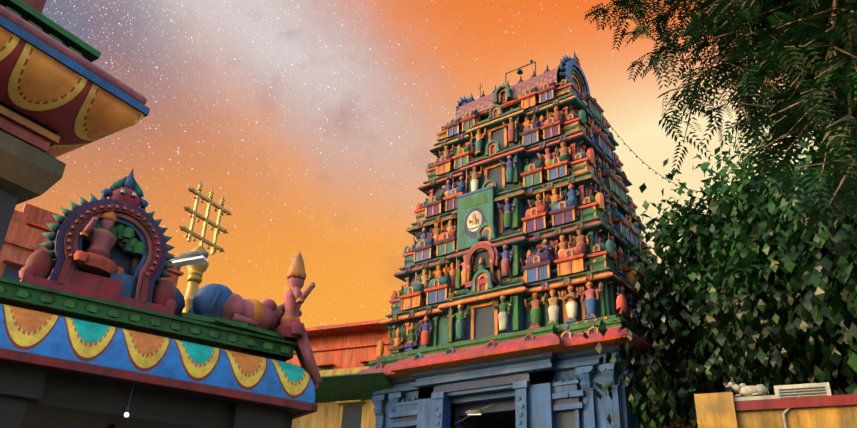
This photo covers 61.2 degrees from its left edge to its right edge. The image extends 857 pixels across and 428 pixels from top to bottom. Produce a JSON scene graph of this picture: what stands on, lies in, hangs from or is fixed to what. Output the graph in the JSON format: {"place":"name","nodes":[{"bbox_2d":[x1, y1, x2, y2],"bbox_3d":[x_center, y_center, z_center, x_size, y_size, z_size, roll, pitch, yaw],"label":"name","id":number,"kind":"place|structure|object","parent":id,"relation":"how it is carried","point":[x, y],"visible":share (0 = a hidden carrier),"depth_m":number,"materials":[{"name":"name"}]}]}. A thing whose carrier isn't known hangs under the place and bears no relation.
{"place":"outdoors","nodes":[
{"label":"outdoors","id":0,"kind":"place"},
{"bbox_2d":[0,0,149,250],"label":"temple roof","id":1,"kind":"structure","parent":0,"point":[61,93],"depth_m":2.62,"materials":[{"name":"paint"}]},
{"bbox_2d":[15,0,853,327],"label":"sky","id":2,"kind":"structure","parent":0,"point":[316,123],"materials":[{"name":"orange"}]},
{"label":"ground","id":3,"kind":"structure","parent":0,"visible":0},
{"bbox_2d":[107,251,208,427],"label":"street light","id":4,"kind":"object","parent":3,"relation":"on","point":[188,258],"visible":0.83,"depth_m":11.70,"materials":[{"name":"paint"}]},
{"bbox_2d":[0,169,321,427],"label":"decorated temple roof","id":5,"kind":"structure","parent":3,"relation":"on","point":[99,328],"depth_m":8.65,"materials":[{"name":"paint"}]},
{"bbox_2d":[0,203,392,427],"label":"town buildings","id":6,"kind":"structure","parent":3,"relation":"on","point":[344,353],"depth_m":29.86,"materials":[{"name":"paint"}]},
{"bbox_2d":[179,180,230,312],"bbox_3d":[-5.002,3.533,14.069,1.089,9.310,1.089,9,-28,-12],"label":"flagstaff","id":7,"kind":"object","parent":3,"relation":"on","point":[195,275],"visible":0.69,"depth_m":15.52,"materials":[{"name":"gold metal"}]},
{"bbox_2d":[357,51,671,427],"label":"temple tower","id":8,"kind":"structure","parent":3,"relation":"on","point":[511,271],"depth_m":27.41,"materials":[{"name":"paint"}]},
{"bbox_2d":[353,73,699,427],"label":"string lights","id":9,"kind":"object","parent":8,"relation":"hanging from","point":[636,157],"visible":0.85,"depth_m":28.05,"materials":[{"name":"grey metal"}]},
{"bbox_2d":[640,417,697,427],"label":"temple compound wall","id":10,"kind":"structure","parent":3,"relation":"on","point":[690,425],"depth_m":22.19,"materials":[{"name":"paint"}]},
{"bbox_2d":[565,123,848,427],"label":"tree","id":11,"kind":"object","parent":3,"relation":"on","point":[675,327],"visible":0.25,"depth_m":22.49,"materials":[{"name":"green plant"}]},
{"bbox_2d":[584,0,856,245],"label":"tree","id":12,"kind":"object","parent":3,"relation":"on","point":[807,43],"visible":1,"depth_m":9.65,"materials":[{"name":"green plant"}]},
{"bbox_2d":[663,132,856,408],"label":"ivy","id":13,"kind":"object","parent":3,"relation":"on","point":[814,344],"visible":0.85,"depth_m":16.74,"materials":[{"name":"green plant"}]},
{"bbox_2d":[694,380,856,427],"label":"compound wall","id":14,"kind":"structure","parent":3,"relation":"on","point":[813,405],"depth_m":9.73,"materials":[{"name":"paint"}]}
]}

